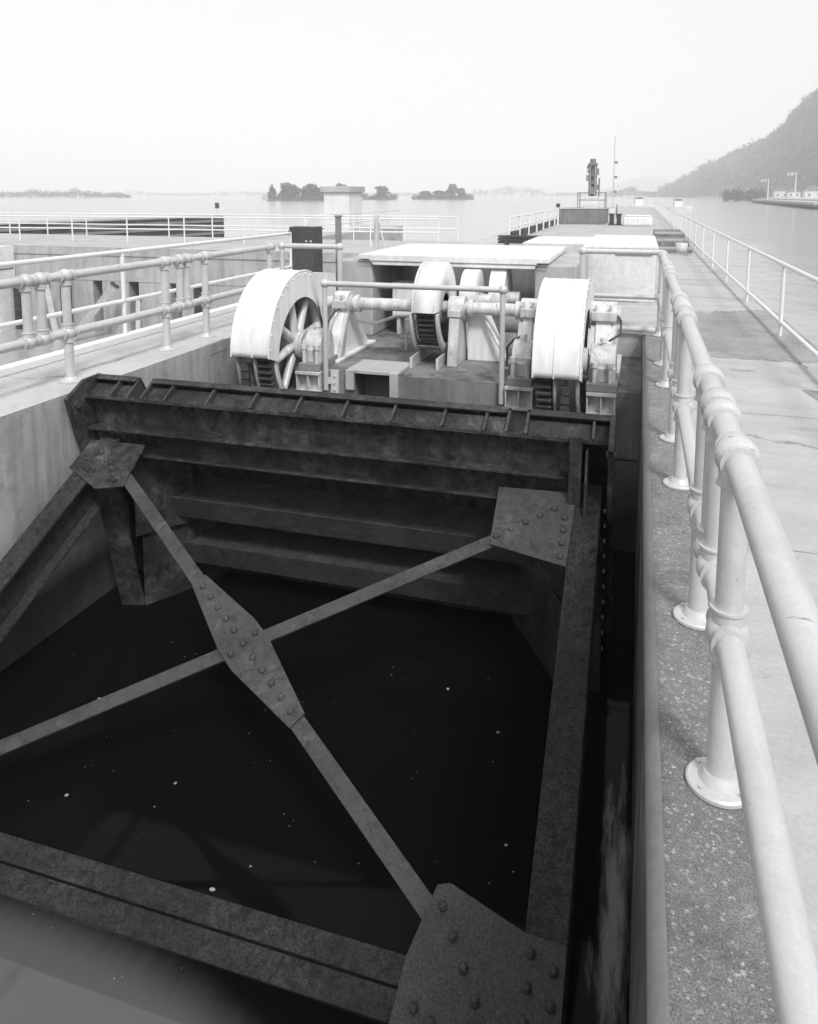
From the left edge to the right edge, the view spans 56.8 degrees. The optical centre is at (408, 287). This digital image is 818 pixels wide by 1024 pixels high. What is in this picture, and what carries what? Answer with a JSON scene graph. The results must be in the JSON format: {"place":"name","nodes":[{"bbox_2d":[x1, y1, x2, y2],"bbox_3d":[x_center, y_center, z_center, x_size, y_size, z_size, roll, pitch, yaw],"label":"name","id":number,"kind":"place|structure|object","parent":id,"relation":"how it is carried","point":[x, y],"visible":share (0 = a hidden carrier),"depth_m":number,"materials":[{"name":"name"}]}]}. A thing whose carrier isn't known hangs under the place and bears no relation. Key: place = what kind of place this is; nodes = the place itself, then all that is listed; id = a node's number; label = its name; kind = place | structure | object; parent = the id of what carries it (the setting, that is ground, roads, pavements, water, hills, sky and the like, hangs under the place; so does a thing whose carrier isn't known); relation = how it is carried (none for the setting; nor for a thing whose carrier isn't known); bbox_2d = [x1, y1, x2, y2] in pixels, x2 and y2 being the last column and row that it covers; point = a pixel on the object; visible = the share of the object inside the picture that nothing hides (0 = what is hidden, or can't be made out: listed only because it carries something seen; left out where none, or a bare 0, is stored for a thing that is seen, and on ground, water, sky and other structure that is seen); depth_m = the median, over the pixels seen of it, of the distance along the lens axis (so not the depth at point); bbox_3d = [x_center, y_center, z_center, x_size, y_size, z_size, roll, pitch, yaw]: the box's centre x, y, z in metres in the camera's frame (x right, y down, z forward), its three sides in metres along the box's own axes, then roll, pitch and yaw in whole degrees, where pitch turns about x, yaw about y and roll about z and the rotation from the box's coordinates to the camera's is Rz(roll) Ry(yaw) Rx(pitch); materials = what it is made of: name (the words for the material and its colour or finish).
{"place":"outdoors","nodes":[
{"label":"outdoors","id":0,"kind":"place"},
{"bbox_2d":[0,328,117,365],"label":"chamber water","id":1,"kind":"structure","parent":0,"point":[10,335],"depth_m":26.67,"materials":[{"name":"grey liquid"}]},
{"bbox_2d":[13,288,22,329],"bbox_3d":[-15.169,1.234,29.539,0.280,3.250,0.325,2,7,17],"label":"fender timber","id":2,"kind":"object","parent":1,"relation":"in","point":[17,304],"visible":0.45,"depth_m":29.35,"materials":[{"name":"paint"}]},
{"bbox_2d":[45,284,57,331],"bbox_3d":[-13.150,0.930,27.806,0.280,2.578,1.810,-6,9,-38],"label":"timber brace","id":3,"kind":"object","parent":1,"relation":"in","point":[50,309],"visible":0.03,"depth_m":27.78,"materials":[{"name":"paint"}]},
{"bbox_2d":[60,285,72,323],"bbox_3d":[-13.064,1.312,28.904,0.280,3.250,0.325,2,7,17],"label":"fender timber","id":4,"kind":"object","parent":1,"relation":"in","point":[61,304],"visible":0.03,"depth_m":28.80,"materials":[{"name":"paint"}]},
{"bbox_2d":[135,300,141,329],"bbox_3d":[-9.736,1.361,27.190,0.224,1.866,1.623,-2,7,-17],"label":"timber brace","id":5,"kind":"object","parent":1,"relation":"in","point":[138,309],"visible":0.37,"depth_m":27.45,"materials":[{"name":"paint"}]},
{"bbox_2d":[193,287,202,313],"bbox_3d":[-7.515,1.518,27.229,0.280,3.250,0.325,2,7,17],"label":"fender timber","id":6,"kind":"object","parent":1,"relation":"in","point":[197,294],"visible":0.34,"depth_m":26.97,"materials":[{"name":"paint"}]},
{"bbox_2d":[267,199,323,200],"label":"island","id":7,"kind":"structure","parent":0,"point":[295,200],"depth_m":561.53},
{"bbox_2d":[267,184,276,197],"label":"tree","id":8,"kind":"object","parent":7,"relation":"on","point":[272,190],"visible":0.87,"depth_m":576.15,"materials":[{"name":"grey plant"}]},
{"bbox_2d":[278,182,289,196],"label":"tree","id":9,"kind":"object","parent":7,"relation":"on","point":[284,190],"visible":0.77,"depth_m":577.18,"materials":[{"name":"grey plant"}]},
{"bbox_2d":[262,192,323,199],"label":"island scrub","id":10,"kind":"object","parent":7,"relation":"on","point":[298,196],"visible":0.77,"depth_m":569.08,"materials":[{"name":"grey plant"}]},
{"bbox_2d":[286,184,300,197],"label":"tree","id":11,"kind":"object","parent":7,"relation":"on","point":[294,190],"visible":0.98,"depth_m":571.86,"materials":[{"name":"grey plant"}]},
{"bbox_2d":[300,186,310,195],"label":"tree","id":12,"kind":"object","parent":7,"relation":"on","point":[305,189],"visible":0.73,"depth_m":574.82,"materials":[{"name":"grey plant"}]},
{"bbox_2d":[306,183,323,197],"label":"tree","id":13,"kind":"object","parent":7,"relation":"on","point":[314,189],"visible":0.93,"depth_m":564.23,"materials":[{"name":"grey plant"}]},
{"bbox_2d":[0,549,635,1023],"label":"pit water","id":14,"kind":"structure","parent":0,"point":[414,745],"depth_m":5.48,"materials":[{"name":"black liquid"}]},
{"bbox_2d":[28,640,513,978],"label":"floating specks","id":15,"kind":"object","parent":14,"relation":"on","point":[212,889],"visible":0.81,"depth_m":5.21,"materials":[{"name":"white"}]},
{"bbox_2d":[0,373,616,1023],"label":"tainter gate","id":16,"kind":"structure","parent":14,"relation":"in","point":[462,505],"depth_m":6.44,"materials":[{"name":"black metal"}]},
{"bbox_2d":[320,186,364,229],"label":"gauge house","id":17,"kind":"structure","parent":0,"point":[342,199],"depth_m":41.79,"materials":[{"name":"white paint"}]},
{"bbox_2d":[352,195,358,228],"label":"door","id":18,"kind":"structure","parent":17,"relation":"in","point":[354,197],"depth_m":42.43,"materials":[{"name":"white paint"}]},
{"bbox_2d":[362,199,395,199],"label":"island ground","id":19,"kind":"structure","parent":0,"point":[378,199],"depth_m":671.95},
{"bbox_2d":[362,192,397,198],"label":"island scrub","id":20,"kind":"object","parent":19,"relation":"on","point":[386,196],"visible":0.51,"depth_m":678.72,"materials":[{"name":"grey plant"}]},
{"bbox_2d":[375,186,390,196],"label":"tree","id":21,"kind":"object","parent":19,"relation":"on","point":[383,190],"visible":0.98,"depth_m":673.94,"materials":[{"name":"grey plant"}]},
{"bbox_2d":[374,215,385,250],"bbox_3d":[-0.570,-0.874,16.964,0.429,1.500,0.090,2,7,17],"label":"post","id":22,"kind":"object","parent":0,"point":[377,226],"visible":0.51,"depth_m":16.93,"materials":[{"name":"silver metal"}]},
{"bbox_2d":[393,280,413,333],"bbox_3d":[0.090,0.334,12.563,0.660,0.866,0.365,2,7,17],"label":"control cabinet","id":23,"kind":"object","parent":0,"point":[402,293],"visible":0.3,"depth_m":12.44,"materials":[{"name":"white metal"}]},
{"bbox_2d":[0,195,817,346],"bbox_3d":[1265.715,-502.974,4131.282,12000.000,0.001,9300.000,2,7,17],"label":"river water","id":24,"kind":"structure","parent":0,"point":[788,235],"depth_m":143.35,"materials":[{"name":"grey liquid"}]},
{"bbox_2d":[0,245,15,331],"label":"chamber side wall","id":25,"kind":"structure","parent":24,"relation":"in","point":[7,312],"depth_m":29.23,"materials":[{"name":"grey concrete"}]},
{"bbox_2d":[0,215,224,236],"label":"guide wall","id":26,"kind":"structure","parent":24,"relation":"in","point":[194,221],"depth_m":62.93,"materials":[{"name":"grey paint"}]},
{"bbox_2d":[0,233,466,333],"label":"chamber end wall","id":27,"kind":"structure","parent":24,"relation":"in","point":[88,291],"depth_m":28.54,"materials":[{"name":"concrete"}]},
{"bbox_2d":[74,281,119,339],"bbox_3d":[-11.494,1.051,27.212,2.118,2.524,0.336,-2,7,-19],"label":"timber brace","id":28,"kind":"object","parent":27,"relation":"attached to","point":[103,298],"visible":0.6,"depth_m":27.17,"materials":[{"name":"paint"}]},
{"bbox_2d":[0,215,438,245],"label":"handrail","id":29,"kind":"object","parent":27,"relation":"on","point":[184,229],"visible":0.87,"depth_m":30.49,"materials":[{"name":"white metal"}]},
{"bbox_2d":[0,212,457,241],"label":"handrail","id":30,"kind":"object","parent":27,"relation":"on","point":[168,225],"visible":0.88,"depth_m":34.45,"materials":[{"name":"white metal"}]},
{"bbox_2d":[0,219,552,671],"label":"concrete lock wall","id":31,"kind":"structure","parent":24,"relation":"in","point":[40,451],"depth_m":7.67,"materials":[{"name":"concrete"}]},
{"bbox_2d":[0,243,275,383],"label":"pipe railing","id":32,"kind":"object","parent":31,"relation":"on","point":[66,333],"visible":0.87,"depth_m":8.36,"materials":[{"name":"metal"}]},
{"bbox_2d":[0,232,291,333],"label":"handrail","id":33,"kind":"object","parent":31,"relation":"on","point":[124,300],"visible":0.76,"depth_m":10.12,"materials":[{"name":"white metal"}]},
{"bbox_2d":[288,226,322,271],"bbox_3d":[-2.060,-0.551,15.035,0.625,1.330,0.315,2,7,17],"label":"electrical cabinet","id":34,"kind":"object","parent":31,"relation":"on","point":[308,259],"visible":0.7,"depth_m":14.87,"materials":[{"name":"metal"}]},
{"bbox_2d":[233,225,402,240],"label":"pier","id":35,"kind":"structure","parent":24,"relation":"in","point":[366,236],"depth_m":41.75,"materials":[{"name":"concrete"}]},
{"bbox_2d":[301,210,400,235],"bbox_3d":[-2.670,-3.579,40.922,0.057,1.030,14.660,2,7,17],"label":"handrail","id":36,"kind":"object","parent":35,"relation":"on","point":[342,223],"visible":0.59,"depth_m":39.55,"materials":[{"name":"white metal"}]},
{"bbox_2d":[0,186,768,200],"bbox_3d":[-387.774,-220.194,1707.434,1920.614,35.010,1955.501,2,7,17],"label":"shore woods","id":37,"kind":"object","parent":24,"relation":"on","point":[748,195],"visible":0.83,"depth_m":1391.86,"materials":[{"name":"grey plant"}]},
{"bbox_2d":[227,301,641,552],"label":"hoist platform","id":38,"kind":"structure","parent":24,"relation":"in","point":[380,367],"depth_m":9.63,"materials":[{"name":"grey concrete"}]},
{"bbox_2d":[230,268,334,389],"bbox_3d":[-1.627,1.488,10.495,1.170,3.513,2.161,2,7,17],"label":"wheel","id":39,"kind":"object","parent":38,"relation":"on","point":[278,314],"visible":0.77,"depth_m":9.68,"materials":[{"name":"metal"}]},
{"bbox_2d":[278,242,343,290],"bbox_3d":[-1.569,0.046,12.123,1.126,1.553,0.126,2,7,17],"label":"cross railing","id":40,"kind":"object","parent":38,"relation":"on","point":[282,246],"visible":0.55,"depth_m":11.96,"materials":[{"name":"metal"}]},
{"bbox_2d":[295,322,337,391],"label":"bearing block","id":41,"kind":"structure","parent":38,"relation":"attached to","point":[309,374],"depth_m":9.98,"materials":[{"name":"silver metal"}]},
{"bbox_2d":[328,295,340,322],"bbox_3d":[-1.043,0.314,10.479,0.054,0.348,0.634,2,7,15],"label":"grease pipe","id":42,"kind":"object","parent":41,"relation":"attached to","point":[333,313],"visible":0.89,"depth_m":10.44,"materials":[{"name":"metal"}]},
{"bbox_2d":[334,215,341,290],"bbox_3d":[-1.132,-0.179,12.225,0.100,1.975,0.100,2,7,17],"label":"post","id":43,"kind":"object","parent":38,"relation":"on","point":[338,232],"visible":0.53,"depth_m":12.11,"materials":[{"name":"grey metal"}]},
{"bbox_2d":[329,291,375,362],"bbox_3d":[-0.880,0.484,11.097,0.300,0.926,1.550,2,7,17],"label":"shaft pedestal","id":44,"kind":"object","parent":38,"relation":"on","point":[350,338],"visible":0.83,"depth_m":10.74,"materials":[{"name":"white metal"}]},
{"bbox_2d":[327,295,520,319],"bbox_3d":[0.628,0.272,10.424,4.400,0.340,0.338,2,7,17],"label":"drive shaft","id":45,"kind":"object","parent":44,"relation":"on","point":[360,303],"visible":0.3,"depth_m":10.54,"materials":[{"name":"silver metal"}]},
{"bbox_2d":[356,314,416,324],"bbox_3d":[-0.280,0.670,10.982,0.981,0.594,0.084,1,7,11],"label":"conduit","id":46,"kind":"object","parent":38,"relation":"on","point":[382,320],"visible":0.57,"depth_m":10.96,"materials":[{"name":"silver metal"}]},
{"bbox_2d":[320,279,514,404],"bbox_3d":[0.070,0.692,9.472,2.528,1.538,0.124,2,7,17],"label":"guard rail","id":47,"kind":"object","parent":38,"relation":"attached to","point":[333,379],"visible":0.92,"depth_m":9.36,"materials":[{"name":"metal"}]},
{"bbox_2d":[409,261,505,369],"bbox_3d":[0.726,0.341,10.402,1.145,1.381,1.248,2,7,17],"label":"central gear","id":48,"kind":"object","parent":38,"relation":"on","point":[439,329],"visible":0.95,"depth_m":10.24,"materials":[{"name":"metal"}]},
{"bbox_2d":[342,243,588,335],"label":"machinery house","id":49,"kind":"structure","parent":38,"relation":"on","point":[531,267],"depth_m":12.39,"materials":[{"name":"pale concrete"},{"name":"painted concrete"},{"name":"grey concrete"}]},
{"bbox_2d":[459,269,490,346],"bbox_3d":[1.059,0.300,11.612,0.420,1.166,0.800,2,7,17],"label":"reduction gear","id":50,"kind":"object","parent":38,"relation":"on","point":[472,277],"visible":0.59,"depth_m":11.40,"materials":[{"name":"white metal"}]},
{"bbox_2d":[484,319,510,364],"bbox_3d":[1.202,0.740,10.306,0.415,0.606,0.049,4,8,32],"label":"brace rod","id":51,"kind":"object","parent":38,"relation":"on","point":[491,331],"visible":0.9,"depth_m":10.31,"materials":[{"name":"silver metal"}]},
{"bbox_2d":[488,268,520,334],"bbox_3d":[1.529,0.257,11.884,0.420,1.186,0.840,2,7,17],"label":"reduction gear","id":52,"kind":"object","parent":38,"relation":"on","point":[499,277],"visible":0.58,"depth_m":11.67,"materials":[{"name":"white metal"}]},
{"bbox_2d":[499,316,519,346],"bbox_3d":[1.643,0.607,11.576,0.460,0.566,0.400,2,7,17],"label":"electric motor","id":53,"kind":"object","parent":38,"relation":"on","point":[511,327],"visible":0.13,"depth_m":11.43,"materials":[{"name":"grey paint"}]},
{"bbox_2d":[504,333,534,410],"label":"bearing block","id":54,"kind":"structure","parent":38,"relation":"attached to","point":[520,381],"depth_m":9.17,"materials":[{"name":"silver metal"}]},
{"bbox_2d":[505,336,519,368],"bbox_3d":[1.357,0.845,9.759,0.055,0.583,0.595,-1,7,-12],"label":"grease pipe","id":55,"kind":"object","parent":54,"relation":"attached to","point":[507,346],"visible":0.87,"depth_m":10.01,"materials":[{"name":"metal"}]},
{"bbox_2d":[517,298,537,339],"bbox_3d":[1.674,0.579,10.326,0.300,0.926,1.550,2,7,17],"label":"shaft pedestal","id":56,"kind":"object","parent":38,"relation":"on","point":[527,314],"visible":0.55,"depth_m":9.93,"materials":[{"name":"white metal"}]},
{"bbox_2d":[531,277,594,412],"bbox_3d":[1.884,1.618,9.435,1.170,3.513,2.161,2,7,17],"label":"hoist machine","id":57,"kind":"object","parent":38,"relation":"on","point":[560,360],"visible":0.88,"depth_m":8.45,"materials":[{"name":"metal"}]},
{"bbox_2d":[522,235,658,302],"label":"service block","id":58,"kind":"structure","parent":38,"relation":"on","point":[620,274],"depth_m":13.92,"materials":[{"name":"painted concrete"},{"name":"white enamel"}]},
{"bbox_2d":[582,301,621,379],"bbox_3d":[2.592,0.613,10.049,0.450,0.926,1.550,2,7,17],"label":"shaft pedestal","id":59,"kind":"object","parent":38,"relation":"on","point":[605,321],"visible":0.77,"depth_m":9.66,"materials":[{"name":"white metal"}]},
{"bbox_2d":[586,337,618,414],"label":"bearing block","id":60,"kind":"structure","parent":38,"relation":"attached to","point":[602,381],"depth_m":8.90,"materials":[{"name":"silver metal"}]},
{"bbox_2d":[608,315,621,341],"bbox_3d":[2.575,0.442,9.438,0.161,0.349,0.735,2,7,17],"label":"grease pipe","id":61,"kind":"object","parent":60,"relation":"attached to","point":[620,331],"visible":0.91,"depth_m":9.34,"materials":[{"name":"metal"}]},
{"bbox_2d":[578,247,660,332],"bbox_3d":[2.957,0.211,10.704,1.150,1.572,0.139,2,7,17],"label":"cross railing","id":62,"kind":"object","parent":38,"relation":"on","point":[583,251],"visible":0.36,"depth_m":10.64,"materials":[{"name":"metal"}]},
{"bbox_2d":[498,207,639,245],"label":"pier","id":63,"kind":"structure","parent":24,"relation":"in","point":[578,230],"depth_m":42.96,"materials":[{"name":"concrete"}]},
{"bbox_2d":[498,235,537,244],"bbox_3d":[4.267,-1.816,29.061,1.650,0.418,0.500,2,7,17],"label":"plank stack","id":64,"kind":"object","parent":63,"relation":"on","point":[511,239],"visible":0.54,"depth_m":28.95,"materials":[{"name":"grey wood"}]},
{"bbox_2d":[508,209,556,234],"bbox_3d":[7.684,-3.898,43.502,0.200,1.035,24.100,2,7,17],"label":"handrail","id":65,"kind":"object","parent":63,"relation":"on","point":[529,229],"visible":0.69,"depth_m":38.48,"materials":[{"name":"white metal"}]},
{"bbox_2d":[556,203,559,224],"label":"beacon post","id":66,"kind":"object","parent":63,"relation":"on","point":[557,205],"visible":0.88,"depth_m":49.04,"materials":[{"name":"white metal"}]},
{"bbox_2d":[559,207,608,223],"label":"concrete block","id":67,"kind":"structure","parent":63,"relation":"on","point":[576,215],"depth_m":50.65,"materials":[{"name":"grey concrete"}]},
{"bbox_2d":[608,213,614,224],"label":"mooring bitt","id":68,"kind":"object","parent":63,"relation":"on","point":[611,220],"visible":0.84,"depth_m":49.01,"materials":[{"name":"paint"}]},
{"bbox_2d":[609,204,617,217],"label":"utility box","id":69,"kind":"object","parent":63,"relation":"on","point":[614,211],"visible":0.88,"depth_m":51.92,"materials":[{"name":"white metal"}]},
{"bbox_2d":[612,137,617,208],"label":"flag pole","id":70,"kind":"object","parent":63,"relation":"on","point":[615,162],"visible":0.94,"depth_m":57.33,"materials":[{"name":"silver metal"}]},
{"bbox_2d":[615,214,621,224],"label":"mooring bitt","id":71,"kind":"object","parent":63,"relation":"on","point":[618,219],"visible":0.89,"depth_m":48.87,"materials":[{"name":"paint"}]},
{"bbox_2d":[623,215,651,225],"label":"storage box","id":72,"kind":"object","parent":63,"relation":"on","point":[637,220],"visible":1,"depth_m":47.34,"materials":[{"name":"white metal"}]},
{"bbox_2d":[629,197,653,206],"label":"moored boat","id":73,"kind":"object","parent":24,"relation":"on","point":[638,201],"visible":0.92,"depth_m":249.38,"materials":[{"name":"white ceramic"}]},
{"bbox_2d":[629,207,669,1023],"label":"lock wall","id":74,"kind":"structure","parent":24,"relation":"in","point":[648,988],"depth_m":3.05,"materials":[{"name":"concrete"}]},
{"bbox_2d":[641,207,658,334],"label":"walkway","id":75,"kind":"structure","parent":74,"relation":"on","point":[649,314],"depth_m":13.08,"materials":[{"name":"concrete"}]},
{"bbox_2d":[646,335,777,1023],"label":"gravel curb strip","id":76,"kind":"object","parent":74,"relation":"on","point":[718,970],"visible":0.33,"depth_m":2.31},
{"bbox_2d":[658,438,744,823],"bbox_3d":[1.557,1.436,4.272,0.316,0.001,4.044,2,7,17],"label":"paint spatter","id":77,"kind":"object","parent":76,"relation":"on","point":[673,766],"visible":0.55,"depth_m":2.97,"materials":[{"name":"paint"}]},
{"bbox_2d":[652,250,817,1023],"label":"pipe railing","id":78,"kind":"object","parent":76,"relation":"on","point":[717,471],"visible":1,"depth_m":2.28,"materials":[{"name":"metal"}]},
{"bbox_2d":[643,207,817,958],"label":"walkway","id":79,"kind":"structure","parent":74,"relation":"on","point":[786,446],"depth_m":4.96,"materials":[{"name":"concrete"}]},
{"bbox_2d":[653,229,691,253],"bbox_3d":[10.251,-1.925,29.742,1.140,0.467,9.100,2,7,17],"label":"floodwall step","id":80,"kind":"object","parent":79,"relation":"on","point":[667,240],"visible":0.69,"depth_m":27.34,"materials":[{"name":"grey concrete"}]},
{"bbox_2d":[670,243,691,254],"bbox_3d":[8.942,-1.285,24.877,0.650,0.380,0.450,2,7,17],"label":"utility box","id":81,"kind":"object","parent":79,"relation":"on","point":[681,248],"visible":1,"depth_m":24.74,"materials":[{"name":"silver metal"}]},
{"bbox_2d":[653,201,817,358],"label":"handrail","id":82,"kind":"object","parent":79,"relation":"on","point":[797,337],"visible":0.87,"depth_m":13.36,"materials":[{"name":"white metal"}]},
{"bbox_2d":[678,247,817,553],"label":"walkway joints","id":83,"kind":"object","parent":79,"relation":"on","point":[764,414],"visible":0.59,"depth_m":6.71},
{"bbox_2d":[695,309,817,362],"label":"asphalt patch","id":84,"kind":"object","parent":79,"relation":"on","point":[748,334],"visible":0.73,"depth_m":10.39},
{"bbox_2d":[803,390,817,399],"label":"asphalt repair","id":85,"kind":"structure","parent":79,"relation":"on","point":[813,394],"depth_m":7.46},
{"bbox_2d":[668,198,691,208],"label":"moored boat","id":86,"kind":"object","parent":24,"relation":"on","point":[677,203],"visible":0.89,"depth_m":225.16,"materials":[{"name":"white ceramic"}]},
{"bbox_2d":[752,199,817,208],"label":"dock wall","id":87,"kind":"structure","parent":24,"relation":"in","point":[802,204],"depth_m":272.22,"materials":[{"name":"grey concrete"}]},
{"bbox_2d":[787,173,796,198],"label":"lamp post","id":88,"kind":"object","parent":87,"relation":"on","point":[788,174],"visible":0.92,"depth_m":327.51,"materials":[{"name":"white metal"}]},
{"bbox_2d":[0,0,817,194],"label":"sky","id":89,"kind":"structure","parent":0,"point":[107,96],"materials":[{"name":"white"}]},
{"bbox_2d":[404,317,419,350],"bbox_3d":[0.076,0.688,11.329,0.250,0.466,0.200,2,7,17],"label":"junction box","id":90,"kind":"object","parent":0,"point":[406,327],"visible":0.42,"depth_m":11.24,"materials":[{"name":"metal"}]},
{"bbox_2d":[412,198,473,198],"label":"island ground","id":91,"kind":"structure","parent":0,"point":[442,198],"depth_m":714.35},
{"bbox_2d":[419,191,432,197],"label":"tree","id":92,"kind":"object","parent":91,"relation":"on","point":[425,194],"visible":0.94,"depth_m":725.33,"materials":[{"name":"grey plant"}]},
{"bbox_2d":[432,190,445,197],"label":"tree","id":93,"kind":"object","parent":91,"relation":"on","point":[439,192],"visible":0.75,"depth_m":726.18,"materials":[{"name":"grey plant"}]},
{"bbox_2d":[411,193,473,198],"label":"island scrub","id":94,"kind":"object","parent":91,"relation":"on","point":[468,196],"visible":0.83,"depth_m":718.90,"materials":[{"name":"grey plant"}]},
{"bbox_2d":[445,184,457,197],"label":"tree","id":95,"kind":"object","parent":91,"relation":"on","point":[452,189],"visible":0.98,"depth_m":716.25,"materials":[{"name":"grey plant"}]},
{"bbox_2d":[456,188,467,196],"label":"tree","id":96,"kind":"object","parent":91,"relation":"on","point":[461,190],"visible":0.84,"depth_m":718.98,"materials":[{"name":"grey plant"}]},
{"bbox_2d":[577,159,606,207],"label":"hoist tower","id":97,"kind":"structure","parent":0,"point":[590,200],"depth_m":51.71,"materials":[{"name":"grey metal"}]},
{"bbox_2d":[565,176,672,195],"bbox_3d":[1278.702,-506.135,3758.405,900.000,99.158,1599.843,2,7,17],"label":"distant ridge","id":98,"kind":"structure","parent":0,"point":[647,183],"depth_m":3703.81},
{"bbox_2d":[675,93,817,197],"bbox_3d":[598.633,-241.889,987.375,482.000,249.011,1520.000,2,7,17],"label":"hills","id":99,"kind":"structure","parent":0,"point":[747,171],"depth_m":1010.67,"materials":[{"name":"plant"}]},
{"bbox_2d":[657,88,817,197],"bbox_3d":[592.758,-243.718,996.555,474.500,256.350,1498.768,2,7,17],"label":"forest","id":100,"kind":"object","parent":99,"relation":"on","point":[712,182],"visible":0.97,"depth_m":992.27,"materials":[{"name":"grey plant"}]},
{"bbox_2d":[691,196,817,200],"bbox_3d":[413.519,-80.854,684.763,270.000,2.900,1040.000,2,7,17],"label":"river bank","id":101,"kind":"structure","parent":0,"point":[792,198],"depth_m":371.24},
{"bbox_2d":[772,187,787,196],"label":"house","id":102,"kind":"structure","parent":101,"relation":"on","point":[779,192],"depth_m":538.39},
{"bbox_2d":[785,188,800,196],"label":"house","id":103,"kind":"structure","parent":101,"relation":"on","point":[790,193],"depth_m":518.12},
{"bbox_2d":[802,186,817,197],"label":"house","id":104,"kind":"structure","parent":0,"point":[810,192],"depth_m":461.17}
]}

